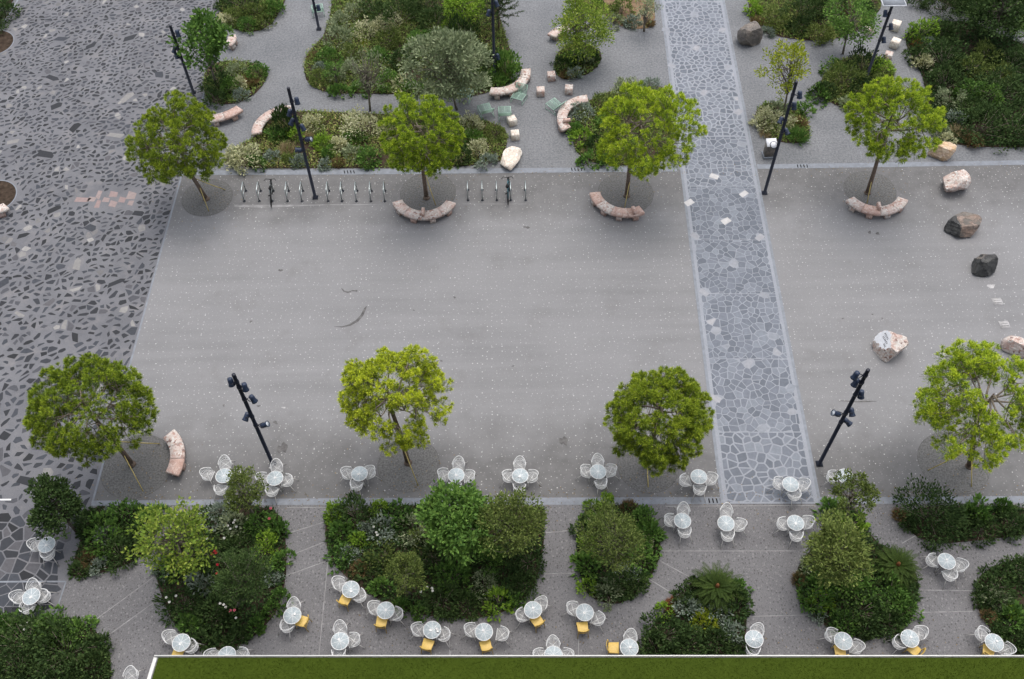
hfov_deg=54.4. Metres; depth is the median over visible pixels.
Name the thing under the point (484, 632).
cafe table
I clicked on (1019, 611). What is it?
leafy shrub
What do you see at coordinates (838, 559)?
light leaved tree
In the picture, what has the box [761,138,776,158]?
stone plinth
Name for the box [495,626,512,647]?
wire chair
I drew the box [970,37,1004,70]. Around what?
olive shrub
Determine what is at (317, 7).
lamp post
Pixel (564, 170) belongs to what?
drain strip
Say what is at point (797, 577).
brown shrub
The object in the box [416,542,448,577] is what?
evergreen shrub
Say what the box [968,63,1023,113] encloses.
evergreen shrub
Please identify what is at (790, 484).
cafe table
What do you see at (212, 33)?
broadleaf tree
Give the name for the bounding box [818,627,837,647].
wire chair
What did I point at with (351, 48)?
olive shrub
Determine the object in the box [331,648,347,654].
wire chair
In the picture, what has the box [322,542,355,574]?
leafy shrub
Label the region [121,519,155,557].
evergreen shrub
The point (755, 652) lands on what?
wire chair
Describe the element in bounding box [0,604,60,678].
evergreen shrub
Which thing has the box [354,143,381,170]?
leafy shrub
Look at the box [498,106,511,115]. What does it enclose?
wire lounger
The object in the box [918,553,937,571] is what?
wire chair
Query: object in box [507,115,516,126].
cube stool
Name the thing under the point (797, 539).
wire chair
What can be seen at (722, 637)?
evergreen shrub
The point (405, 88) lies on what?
leafy shrub
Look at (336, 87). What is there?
leafy shrub
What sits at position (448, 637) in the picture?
wire chair
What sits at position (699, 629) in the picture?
evergreen shrub
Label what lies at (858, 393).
lamp post
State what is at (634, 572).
silver shrub
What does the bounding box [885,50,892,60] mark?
cube stool
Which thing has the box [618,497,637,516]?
brown shrub
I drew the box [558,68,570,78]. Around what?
brown shrub
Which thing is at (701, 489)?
wire chair
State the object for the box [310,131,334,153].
bright shrub
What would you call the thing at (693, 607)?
silver shrub
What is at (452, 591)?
evergreen shrub
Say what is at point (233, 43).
curved bench
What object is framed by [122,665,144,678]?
wire chair
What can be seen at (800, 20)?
evergreen shrub
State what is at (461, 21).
evergreen shrub
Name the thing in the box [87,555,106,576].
silver shrub
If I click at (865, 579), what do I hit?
leafy shrub
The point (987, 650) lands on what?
wooden chair
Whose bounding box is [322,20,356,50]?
sage shrub
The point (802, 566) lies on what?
sage shrub
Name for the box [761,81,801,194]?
lamp post
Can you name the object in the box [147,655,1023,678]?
canopy roof
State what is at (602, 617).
wire chair
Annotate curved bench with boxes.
[0,203,9,217]
[163,429,185,476]
[210,106,242,126]
[226,34,237,50]
[251,105,290,135]
[392,200,455,223]
[489,68,530,99]
[547,26,569,40]
[557,95,587,132]
[589,192,644,221]
[845,197,907,218]
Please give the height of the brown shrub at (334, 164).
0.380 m
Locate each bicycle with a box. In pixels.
[264,179,273,206]
[501,176,512,204]
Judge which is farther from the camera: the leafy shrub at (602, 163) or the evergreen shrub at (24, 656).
the leafy shrub at (602, 163)
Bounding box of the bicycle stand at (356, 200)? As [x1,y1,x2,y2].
[354,181,357,201]
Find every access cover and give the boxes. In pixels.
[991,298,1003,304]
[998,321,1010,327]
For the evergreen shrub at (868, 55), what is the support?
on the bed soil at (837, 104)
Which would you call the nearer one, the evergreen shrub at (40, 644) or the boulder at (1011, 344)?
the evergreen shrub at (40, 644)
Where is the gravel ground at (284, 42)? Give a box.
[0,0,1023,505]
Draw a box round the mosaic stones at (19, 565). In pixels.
[0,0,217,616]
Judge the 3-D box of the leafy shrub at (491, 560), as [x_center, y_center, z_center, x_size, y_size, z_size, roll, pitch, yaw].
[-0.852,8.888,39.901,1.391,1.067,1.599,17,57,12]
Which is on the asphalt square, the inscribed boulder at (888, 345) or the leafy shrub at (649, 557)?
the inscribed boulder at (888, 345)
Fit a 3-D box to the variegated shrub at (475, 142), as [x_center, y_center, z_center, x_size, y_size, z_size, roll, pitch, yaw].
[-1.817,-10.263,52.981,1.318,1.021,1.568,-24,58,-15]
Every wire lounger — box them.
[311,3,324,18]
[457,90,473,102]
[477,103,494,119]
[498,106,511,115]
[510,82,527,104]
[545,98,565,115]
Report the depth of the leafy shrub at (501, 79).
56.01 m
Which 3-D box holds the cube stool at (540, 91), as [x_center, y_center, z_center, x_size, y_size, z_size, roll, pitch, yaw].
[1.605,-13.875,55.720,0.440,0.440,0.440,-3,55,-2]
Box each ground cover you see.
[0,609,112,678]
[71,502,162,575]
[152,502,290,650]
[201,57,266,103]
[218,0,283,31]
[226,108,507,168]
[302,0,512,95]
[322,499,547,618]
[554,40,602,77]
[570,81,673,163]
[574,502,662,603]
[587,0,654,27]
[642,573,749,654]
[748,0,880,39]
[756,99,811,142]
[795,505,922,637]
[820,53,896,108]
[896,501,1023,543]
[905,17,1023,147]
[946,0,1023,26]
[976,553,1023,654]
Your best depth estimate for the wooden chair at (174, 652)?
37.62 m
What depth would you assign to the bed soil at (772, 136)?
54.22 m
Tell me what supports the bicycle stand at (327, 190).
on the asphalt square
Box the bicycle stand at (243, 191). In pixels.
[241,181,246,201]
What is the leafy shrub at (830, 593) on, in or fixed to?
on the bed soil at (828, 612)
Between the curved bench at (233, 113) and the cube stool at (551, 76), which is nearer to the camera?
the curved bench at (233, 113)
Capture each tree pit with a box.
[0,30,13,52]
[0,180,16,206]
[100,435,169,498]
[182,179,232,216]
[377,437,439,492]
[400,174,455,210]
[598,173,653,209]
[617,441,678,493]
[844,171,896,205]
[917,432,989,494]
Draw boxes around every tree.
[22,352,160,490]
[24,472,89,540]
[121,496,216,584]
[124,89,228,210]
[165,6,234,85]
[212,543,274,609]
[337,343,453,485]
[376,89,466,204]
[383,551,427,596]
[396,26,493,110]
[441,0,485,25]
[549,0,615,62]
[595,79,707,206]
[602,365,715,486]
[754,37,810,112]
[800,508,876,590]
[822,0,881,53]
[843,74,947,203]
[912,337,1023,486]
[959,0,1023,41]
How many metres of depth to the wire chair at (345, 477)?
41.87 m
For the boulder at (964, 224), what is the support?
on the asphalt square
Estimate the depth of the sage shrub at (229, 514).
40.69 m
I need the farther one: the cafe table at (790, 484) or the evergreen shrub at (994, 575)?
the cafe table at (790, 484)
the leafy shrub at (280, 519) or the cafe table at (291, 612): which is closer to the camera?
the cafe table at (291, 612)
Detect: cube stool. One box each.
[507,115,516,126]
[510,129,519,140]
[536,86,544,96]
[547,71,555,81]
[565,84,572,94]
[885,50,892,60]
[889,19,901,32]
[889,37,901,49]
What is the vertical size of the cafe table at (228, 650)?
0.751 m
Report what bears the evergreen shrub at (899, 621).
on the bed soil at (828, 612)
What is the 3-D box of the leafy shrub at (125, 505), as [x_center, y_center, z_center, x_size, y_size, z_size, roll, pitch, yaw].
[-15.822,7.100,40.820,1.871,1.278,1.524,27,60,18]
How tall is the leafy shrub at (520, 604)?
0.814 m
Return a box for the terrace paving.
[57,503,1023,678]
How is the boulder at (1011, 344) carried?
on the asphalt square
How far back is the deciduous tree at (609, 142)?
46.74 m
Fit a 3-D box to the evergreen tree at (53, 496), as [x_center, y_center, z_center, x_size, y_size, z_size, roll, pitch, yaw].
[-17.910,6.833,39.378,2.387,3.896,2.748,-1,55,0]
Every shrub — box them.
[0,0,23,26]
[0,21,10,33]
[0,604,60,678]
[0,608,27,643]
[0,635,48,678]
[16,612,110,678]
[16,622,34,636]
[26,647,84,678]
[30,604,68,649]
[59,614,99,650]
[64,552,92,580]
[67,506,108,539]
[73,645,113,678]
[77,550,98,568]
[81,630,113,663]
[82,510,123,560]
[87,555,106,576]
[92,523,115,547]
[103,532,138,575]
[104,497,146,534]
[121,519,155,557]
[135,502,170,528]
[148,557,169,582]
[152,583,211,627]
[157,547,192,583]
[174,611,204,643]
[183,569,215,597]
[184,618,222,654]
[190,590,244,637]
[197,65,234,97]
[198,500,233,532]
[198,533,240,575]
[201,85,228,108]
[206,510,248,544]
[206,568,246,618]
[213,0,233,13]
[215,11,237,27]
[218,74,241,98]
[220,529,264,559]
[221,609,250,653]
[223,0,262,16]
[223,5,243,28]
[223,142,265,175]
[225,57,247,76]
[229,75,246,91]
[232,87,251,101]
[235,15,257,34]
[241,72,260,87]
[242,507,277,535]
[244,0,271,20]
[244,60,269,80]
[245,612,267,639]
[246,154,267,171]
[250,527,280,565]
[255,12,276,30]
[260,595,286,619]
[261,0,286,21]
[262,148,281,163]
[262,567,286,587]
[263,125,288,143]
[263,513,291,537]
[265,103,298,138]
[269,586,292,610]
[270,548,295,572]
[279,153,291,163]
[286,125,304,141]
[290,152,304,169]
[302,112,324,131]
[304,51,319,61]
[309,66,329,87]
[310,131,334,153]
[311,43,343,64]
[311,61,325,69]
[317,156,332,171]
[320,143,335,158]
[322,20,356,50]
[322,497,345,525]
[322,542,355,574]
[324,514,360,549]
[325,67,347,83]
[325,82,352,99]
[326,10,355,30]
[328,490,381,536]
[329,135,353,153]
[330,157,344,167]
[337,59,361,79]
[338,543,363,563]
[339,142,361,164]
[340,103,382,143]
[342,41,368,60]
[342,126,370,146]
[343,0,365,20]
[347,531,370,549]
[347,558,369,578]
[348,78,370,99]
[351,15,379,41]
[353,551,385,584]
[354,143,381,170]
[357,0,390,22]
[357,521,377,534]
[362,537,399,576]
[363,0,430,30]
[364,509,398,548]
[364,575,396,596]
[366,45,391,67]
[368,498,388,516]
[372,10,405,33]
[373,25,403,51]
[374,67,399,93]
[375,124,393,139]
[378,497,415,532]
[386,47,420,74]
[390,71,413,91]
[391,594,411,617]
[392,512,428,548]
[398,78,424,97]
[402,28,430,52]
[403,0,442,22]
[408,525,437,558]
[409,600,429,622]
[414,478,493,565]
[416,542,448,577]
[417,2,461,34]
[418,577,460,623]
[428,557,472,598]
[437,12,463,33]
[446,588,484,622]
[448,9,480,40]
[451,142,478,168]
[458,127,485,149]
[459,110,484,131]
[467,521,489,555]
[468,67,496,89]
[468,138,488,160]
[469,568,499,602]
[473,151,498,171]
[474,486,549,558]
[475,544,507,580]
[481,43,505,72]
[481,585,518,622]
[483,121,509,142]
[486,72,512,91]
[490,46,522,82]
[502,591,526,610]
[505,571,541,600]
[506,536,547,581]
[550,55,574,73]
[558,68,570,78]
[561,50,583,65]
[565,65,583,81]
[565,121,584,139]
[567,126,595,151]
[568,100,596,124]
[568,513,596,541]
[568,546,606,581]
[572,50,594,69]
[574,147,604,170]
[574,497,648,573]
[575,530,600,553]
[575,575,597,598]
[577,510,606,530]
[580,48,601,66]
[582,131,602,155]
[582,498,602,513]
[588,0,608,11]
[589,91,614,110]
[589,112,618,133]
[592,576,622,611]
[596,153,616,170]
[598,490,614,504]
[601,570,637,600]
[605,10,625,30]
[606,0,636,23]
[610,76,638,92]
[614,560,641,584]
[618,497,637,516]
[620,570,650,599]
[622,13,642,30]
[622,541,659,581]
[629,503,658,534]
[634,622,675,654]
[635,517,668,556]
[638,607,697,654]
[641,75,662,89]
[645,19,655,26]
[654,600,674,622]
[663,594,680,612]
[667,623,709,654]
[668,583,697,613]
[671,595,704,620]
[683,575,701,593]
[689,607,719,631]
[700,623,733,654]
[704,597,732,627]
[718,618,745,645]
[719,585,754,622]
[725,632,754,654]
[728,577,753,601]
[742,0,762,18]
[748,104,784,133]
[749,14,765,27]
[759,3,794,33]
[762,25,776,37]
[769,99,787,116]
[777,0,828,31]
[779,113,797,130]
[784,13,812,38]
[791,570,805,586]
[792,113,810,127]
[796,99,817,118]
[796,554,816,575]
[796,571,837,613]
[803,0,851,28]
[804,20,836,45]
[804,81,830,108]
[804,566,842,599]
[805,587,836,615]
[807,80,842,101]
[807,604,828,626]
[811,496,852,520]
[818,55,847,75]
[822,59,870,96]
[827,555,879,611]
[828,608,861,640]
[831,586,895,638]
[833,2,854,15]
[835,508,870,538]
[837,95,853,113]
[844,41,884,81]
[844,73,880,96]
[846,0,878,19]
[851,617,878,644]
[861,564,910,625]
[869,607,906,643]
[871,56,896,77]
[871,71,884,81]
[884,592,924,623]
[887,573,922,602]
[891,472,976,558]
[891,506,908,521]
[897,515,917,533]
[901,15,941,42]
[901,41,930,65]
[905,0,934,10]
[909,53,934,72]
[912,0,969,20]
[913,34,972,81]
[920,18,959,44]
[922,35,933,46]
[926,59,967,96]
[930,119,950,140]
[935,86,967,111]
[939,130,957,143]
[944,109,969,124]
[951,0,987,24]
[951,77,985,98]
[953,93,992,123]
[955,51,987,80]
[956,100,1019,153]
[961,516,1000,548]
[962,131,985,148]
[964,492,992,526]
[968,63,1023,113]
[969,588,995,611]
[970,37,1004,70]
[971,559,1018,609]
[974,81,1005,109]
[977,584,1012,611]
[979,608,997,623]
[982,95,1023,150]
[983,58,1012,83]
[987,621,1011,641]
[989,45,1023,75]
[991,496,1015,514]
[996,504,1023,545]
[996,600,1023,638]
[998,623,1023,653]
[999,553,1023,589]
[1006,603,1019,619]
[1007,14,1023,36]
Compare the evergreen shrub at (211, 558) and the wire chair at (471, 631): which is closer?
the wire chair at (471, 631)
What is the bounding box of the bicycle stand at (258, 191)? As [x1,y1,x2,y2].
[256,181,261,201]
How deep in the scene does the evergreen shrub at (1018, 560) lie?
39.48 m
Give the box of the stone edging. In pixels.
[0,0,204,613]
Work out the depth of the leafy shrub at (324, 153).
52.96 m
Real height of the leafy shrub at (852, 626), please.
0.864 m
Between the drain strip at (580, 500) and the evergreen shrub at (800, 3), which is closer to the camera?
the drain strip at (580, 500)
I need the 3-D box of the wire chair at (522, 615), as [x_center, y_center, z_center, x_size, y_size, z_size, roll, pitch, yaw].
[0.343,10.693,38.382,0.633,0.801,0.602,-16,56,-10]
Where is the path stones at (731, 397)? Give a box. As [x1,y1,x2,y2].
[661,0,813,501]
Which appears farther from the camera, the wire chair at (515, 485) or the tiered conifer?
the tiered conifer
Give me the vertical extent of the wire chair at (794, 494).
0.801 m
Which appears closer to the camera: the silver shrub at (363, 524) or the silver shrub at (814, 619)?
the silver shrub at (814, 619)
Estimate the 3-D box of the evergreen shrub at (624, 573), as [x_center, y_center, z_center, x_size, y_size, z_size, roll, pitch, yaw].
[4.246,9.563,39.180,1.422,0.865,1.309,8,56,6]
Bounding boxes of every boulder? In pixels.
[500,146,521,169]
[737,21,762,45]
[873,330,908,361]
[927,142,956,160]
[942,169,970,191]
[944,212,981,236]
[971,254,997,276]
[1001,335,1023,357]
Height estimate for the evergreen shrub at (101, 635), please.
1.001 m
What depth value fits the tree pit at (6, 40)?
58.98 m
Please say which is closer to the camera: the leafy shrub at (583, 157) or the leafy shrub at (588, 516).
the leafy shrub at (588, 516)
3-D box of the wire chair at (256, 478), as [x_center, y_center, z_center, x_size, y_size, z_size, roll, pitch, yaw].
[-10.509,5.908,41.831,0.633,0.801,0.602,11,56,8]
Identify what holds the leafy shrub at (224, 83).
on the bed soil at (256, 89)
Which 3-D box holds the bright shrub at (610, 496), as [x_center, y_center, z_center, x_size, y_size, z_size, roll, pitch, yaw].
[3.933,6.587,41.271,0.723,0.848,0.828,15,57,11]
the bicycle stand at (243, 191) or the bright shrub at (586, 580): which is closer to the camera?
the bright shrub at (586, 580)
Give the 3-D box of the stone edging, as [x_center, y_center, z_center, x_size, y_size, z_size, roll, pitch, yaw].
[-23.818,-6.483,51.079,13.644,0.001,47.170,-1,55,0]
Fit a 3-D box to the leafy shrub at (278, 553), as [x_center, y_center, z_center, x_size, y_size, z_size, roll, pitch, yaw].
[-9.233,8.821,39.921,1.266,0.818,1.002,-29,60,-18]
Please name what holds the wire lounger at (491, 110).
on the gravel ground at (284, 42)
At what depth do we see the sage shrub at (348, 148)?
52.90 m
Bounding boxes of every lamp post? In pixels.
[169,24,195,93]
[227,373,275,466]
[286,87,317,199]
[312,0,321,30]
[486,0,500,74]
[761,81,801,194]
[815,368,869,466]
[866,0,906,75]
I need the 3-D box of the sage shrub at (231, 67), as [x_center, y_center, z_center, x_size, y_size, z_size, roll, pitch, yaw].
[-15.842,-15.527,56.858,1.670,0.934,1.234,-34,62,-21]
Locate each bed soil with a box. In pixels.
[204,60,266,103]
[221,0,284,31]
[325,506,544,618]
[555,45,600,78]
[573,0,654,28]
[577,505,660,603]
[643,579,746,654]
[755,103,809,142]
[795,507,917,637]
[820,56,893,109]
[898,506,1023,542]
[975,560,1023,654]
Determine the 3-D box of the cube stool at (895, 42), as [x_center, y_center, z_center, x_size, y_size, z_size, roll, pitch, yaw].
[22.249,-17.206,57.805,0.480,0.480,0.480,28,60,19]
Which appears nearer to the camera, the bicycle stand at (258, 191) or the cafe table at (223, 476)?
the cafe table at (223, 476)
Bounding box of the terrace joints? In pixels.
[97,505,972,654]
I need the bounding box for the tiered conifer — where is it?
[475,0,523,30]
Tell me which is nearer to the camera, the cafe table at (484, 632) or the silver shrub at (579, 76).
the cafe table at (484, 632)
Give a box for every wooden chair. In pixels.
[172,648,188,654]
[295,615,312,631]
[336,594,353,611]
[374,616,389,633]
[419,638,435,654]
[479,639,492,654]
[529,614,544,632]
[576,621,588,637]
[606,639,618,654]
[830,645,848,654]
[902,644,925,654]
[979,644,993,654]
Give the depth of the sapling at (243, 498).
39.32 m
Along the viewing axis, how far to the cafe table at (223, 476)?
41.59 m
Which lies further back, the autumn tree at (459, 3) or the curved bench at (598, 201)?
the autumn tree at (459, 3)
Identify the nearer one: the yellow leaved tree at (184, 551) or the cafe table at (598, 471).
the yellow leaved tree at (184, 551)
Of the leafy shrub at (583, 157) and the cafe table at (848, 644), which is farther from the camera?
the leafy shrub at (583, 157)
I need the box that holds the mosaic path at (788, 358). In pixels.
[660,0,817,503]
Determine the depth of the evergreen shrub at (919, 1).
59.87 m
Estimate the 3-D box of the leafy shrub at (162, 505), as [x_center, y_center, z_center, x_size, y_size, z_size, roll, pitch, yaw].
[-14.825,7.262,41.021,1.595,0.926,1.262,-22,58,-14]
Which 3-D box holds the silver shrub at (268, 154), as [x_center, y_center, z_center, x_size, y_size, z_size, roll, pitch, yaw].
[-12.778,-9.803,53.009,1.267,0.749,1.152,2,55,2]
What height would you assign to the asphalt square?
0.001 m
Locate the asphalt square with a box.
[94,165,1023,500]
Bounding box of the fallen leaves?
[65,160,1021,650]
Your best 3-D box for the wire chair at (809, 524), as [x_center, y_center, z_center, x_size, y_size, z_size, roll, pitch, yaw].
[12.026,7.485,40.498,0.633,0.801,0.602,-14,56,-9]
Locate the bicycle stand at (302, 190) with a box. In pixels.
[299,181,303,201]
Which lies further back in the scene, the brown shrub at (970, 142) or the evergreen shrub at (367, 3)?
the evergreen shrub at (367, 3)
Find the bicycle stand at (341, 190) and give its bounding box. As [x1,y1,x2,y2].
[340,181,343,201]
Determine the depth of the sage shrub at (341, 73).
56.47 m
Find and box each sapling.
[222,464,268,513]
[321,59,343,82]
[346,44,389,111]
[635,0,663,31]
[828,468,881,521]
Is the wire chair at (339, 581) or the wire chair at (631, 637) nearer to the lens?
the wire chair at (631, 637)
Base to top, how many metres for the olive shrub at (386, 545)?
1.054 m
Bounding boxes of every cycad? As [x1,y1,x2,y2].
[687,560,745,615]
[871,544,921,588]
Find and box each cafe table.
[22,588,41,606]
[38,537,60,552]
[172,634,190,651]
[215,468,231,487]
[218,646,235,654]
[267,471,282,487]
[283,607,300,628]
[331,632,348,649]
[342,581,360,601]
[351,466,367,485]
[376,602,394,622]
[423,621,440,639]
[448,468,463,484]
[475,623,492,641]
[512,468,528,485]
[524,601,541,618]
[544,646,562,654]
[576,604,593,623]
[590,464,605,479]
[619,639,638,654]
[673,513,690,534]
[691,469,706,488]
[716,515,734,530]
[745,630,763,650]
[782,477,798,496]
[787,515,803,533]
[831,632,852,649]
[837,469,851,482]
[900,629,918,651]
[935,553,955,572]
[979,633,1003,651]
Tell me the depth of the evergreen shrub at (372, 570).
39.53 m
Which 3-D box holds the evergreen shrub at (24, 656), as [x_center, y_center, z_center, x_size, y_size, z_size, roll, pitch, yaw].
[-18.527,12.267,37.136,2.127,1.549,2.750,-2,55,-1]
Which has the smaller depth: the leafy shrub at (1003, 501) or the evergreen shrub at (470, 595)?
the evergreen shrub at (470, 595)
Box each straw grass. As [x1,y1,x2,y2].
[277,140,294,153]
[298,128,313,143]
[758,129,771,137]
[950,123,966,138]
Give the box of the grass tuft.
[785,123,812,147]
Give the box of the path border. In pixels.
[660,0,821,503]
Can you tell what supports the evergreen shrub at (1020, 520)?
on the bed soil at (962, 540)
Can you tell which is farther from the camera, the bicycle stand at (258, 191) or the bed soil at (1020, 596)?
the bicycle stand at (258, 191)
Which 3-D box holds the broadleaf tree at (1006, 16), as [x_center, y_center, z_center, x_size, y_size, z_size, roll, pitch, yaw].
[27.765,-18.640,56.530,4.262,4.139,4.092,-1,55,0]
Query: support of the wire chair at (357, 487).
on the asphalt square
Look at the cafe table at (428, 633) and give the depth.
37.78 m
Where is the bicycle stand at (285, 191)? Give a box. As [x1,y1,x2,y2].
[284,181,289,201]
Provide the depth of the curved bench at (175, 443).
42.52 m
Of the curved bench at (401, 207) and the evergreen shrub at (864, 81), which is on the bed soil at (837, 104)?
the evergreen shrub at (864, 81)
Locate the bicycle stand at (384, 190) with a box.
[383,181,386,201]
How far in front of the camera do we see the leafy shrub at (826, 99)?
55.19 m
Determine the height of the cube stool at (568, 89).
0.440 m
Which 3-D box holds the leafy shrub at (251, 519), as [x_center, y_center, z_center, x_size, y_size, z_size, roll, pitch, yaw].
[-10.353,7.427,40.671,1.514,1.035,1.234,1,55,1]
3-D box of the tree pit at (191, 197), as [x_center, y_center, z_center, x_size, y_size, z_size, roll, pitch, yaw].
[-15.801,-7.362,51.617,2.632,0.002,2.632,-1,55,0]
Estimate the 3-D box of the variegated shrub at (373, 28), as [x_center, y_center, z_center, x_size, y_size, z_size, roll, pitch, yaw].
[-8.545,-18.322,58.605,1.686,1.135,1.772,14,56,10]
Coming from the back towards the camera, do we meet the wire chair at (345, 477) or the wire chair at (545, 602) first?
the wire chair at (345, 477)
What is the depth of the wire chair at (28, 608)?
38.65 m
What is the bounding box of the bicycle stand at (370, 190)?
[369,181,372,201]
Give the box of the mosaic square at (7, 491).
[0,0,222,616]
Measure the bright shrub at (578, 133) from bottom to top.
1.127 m
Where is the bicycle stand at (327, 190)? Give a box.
[326,181,329,201]
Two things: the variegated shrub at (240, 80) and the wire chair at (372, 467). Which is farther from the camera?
the variegated shrub at (240, 80)
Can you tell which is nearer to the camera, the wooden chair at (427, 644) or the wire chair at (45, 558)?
the wooden chair at (427, 644)
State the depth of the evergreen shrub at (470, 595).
38.69 m
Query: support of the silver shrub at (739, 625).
on the bed soil at (739, 614)
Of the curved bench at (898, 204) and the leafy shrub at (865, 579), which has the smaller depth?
the leafy shrub at (865, 579)
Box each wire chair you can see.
[8,589,26,608]
[19,602,40,616]
[25,577,46,595]
[26,537,42,555]
[38,588,57,606]
[40,549,59,568]
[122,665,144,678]
[161,629,178,644]
[184,638,203,654]
[199,467,215,486]
[203,648,221,654]
[213,484,228,500]
[218,454,234,468]
[237,646,254,654]
[255,472,267,485]
[264,485,281,504]
[270,458,284,474]
[278,620,298,641]
[281,473,297,492]
[286,596,303,615]
[329,576,349,593]
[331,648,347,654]
[333,619,348,634]
[339,466,353,484]
[348,632,365,652]
[349,480,365,492]
[352,587,371,609]
[365,465,381,479]
[365,600,381,615]
[390,606,405,626]
[409,621,424,639]
[435,468,448,482]
[436,626,454,649]
[452,455,465,475]
[460,622,477,641]
[463,469,478,486]
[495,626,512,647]
[499,469,513,487]
[511,607,530,628]
[513,455,526,469]
[513,483,525,500]
[525,469,541,488]
[531,647,546,654]
[534,595,552,615]
[545,635,560,651]
[559,647,574,654]
[562,601,580,620]
[577,464,592,483]
[589,610,607,633]
[591,453,604,466]
[592,478,609,496]
[604,464,619,480]
[621,628,638,645]
[661,513,675,528]
[673,473,691,493]
[674,501,689,516]
[675,527,692,544]
[691,485,706,502]
[703,472,718,489]
[717,502,733,520]
[719,530,734,548]
[733,517,746,536]
[745,644,760,654]
[749,622,763,639]
[766,476,784,494]
[773,516,788,534]
[783,489,802,505]
[786,531,803,548]
[796,478,810,494]
[802,515,814,531]
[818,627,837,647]
[820,470,837,486]
[849,638,865,653]
[885,634,906,654]
[910,625,928,640]
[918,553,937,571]
[937,569,957,589]
[948,557,968,577]
[964,625,990,647]
[996,641,1016,654]
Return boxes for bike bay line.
[234,204,377,207]
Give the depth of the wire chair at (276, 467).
42.09 m
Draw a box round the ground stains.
[223,226,994,452]
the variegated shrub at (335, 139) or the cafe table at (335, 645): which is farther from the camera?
the variegated shrub at (335, 139)
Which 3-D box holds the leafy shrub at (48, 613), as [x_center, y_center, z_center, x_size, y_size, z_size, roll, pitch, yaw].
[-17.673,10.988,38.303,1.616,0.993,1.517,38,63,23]
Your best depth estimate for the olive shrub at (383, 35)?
58.07 m
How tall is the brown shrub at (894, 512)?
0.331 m
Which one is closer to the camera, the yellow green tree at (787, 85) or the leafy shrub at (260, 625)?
the leafy shrub at (260, 625)
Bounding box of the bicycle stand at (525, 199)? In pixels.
[524,181,526,200]
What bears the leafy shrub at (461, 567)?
on the bed soil at (360, 582)
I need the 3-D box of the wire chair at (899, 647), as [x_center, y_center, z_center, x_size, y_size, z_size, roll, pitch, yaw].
[14.566,11.515,37.661,0.633,0.801,0.602,-13,56,-8]
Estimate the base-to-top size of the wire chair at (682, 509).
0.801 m
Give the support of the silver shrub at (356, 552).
on the bed soil at (360, 582)
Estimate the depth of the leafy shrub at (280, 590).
39.01 m
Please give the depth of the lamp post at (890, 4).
52.92 m
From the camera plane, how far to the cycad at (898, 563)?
39.10 m
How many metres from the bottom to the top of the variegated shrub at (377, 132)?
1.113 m
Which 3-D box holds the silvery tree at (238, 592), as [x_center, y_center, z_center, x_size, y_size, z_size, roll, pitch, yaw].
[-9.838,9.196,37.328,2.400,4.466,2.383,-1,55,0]
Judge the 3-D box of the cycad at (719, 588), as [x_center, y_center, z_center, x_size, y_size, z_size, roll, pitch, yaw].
[7.981,9.678,38.919,2.315,0.950,2.323,-1,55,0]
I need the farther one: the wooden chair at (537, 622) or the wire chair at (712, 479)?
the wire chair at (712, 479)
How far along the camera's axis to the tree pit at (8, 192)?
51.93 m
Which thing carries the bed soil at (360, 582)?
on the terrace paving
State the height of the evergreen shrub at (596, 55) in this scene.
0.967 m
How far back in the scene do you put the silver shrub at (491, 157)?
52.57 m
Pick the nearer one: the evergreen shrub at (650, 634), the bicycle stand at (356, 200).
the evergreen shrub at (650, 634)
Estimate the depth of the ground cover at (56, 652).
37.92 m
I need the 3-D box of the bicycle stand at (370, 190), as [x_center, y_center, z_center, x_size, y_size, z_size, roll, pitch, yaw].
[-7.301,-7.655,51.267,0.150,0.786,0.863,-2,55,-1]
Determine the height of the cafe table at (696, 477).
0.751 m
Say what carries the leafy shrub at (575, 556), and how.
on the bed soil at (617, 602)
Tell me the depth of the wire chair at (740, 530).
40.37 m
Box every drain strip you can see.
[91,496,1023,505]
[196,160,1023,174]
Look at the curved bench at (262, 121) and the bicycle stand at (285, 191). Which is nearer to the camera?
the bicycle stand at (285, 191)
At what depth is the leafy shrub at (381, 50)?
57.31 m
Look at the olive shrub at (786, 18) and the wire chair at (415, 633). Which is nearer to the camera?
the wire chair at (415, 633)
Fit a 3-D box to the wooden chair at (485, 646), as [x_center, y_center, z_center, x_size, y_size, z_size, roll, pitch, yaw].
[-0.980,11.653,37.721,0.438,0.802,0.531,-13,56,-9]
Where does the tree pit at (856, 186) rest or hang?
on the asphalt square

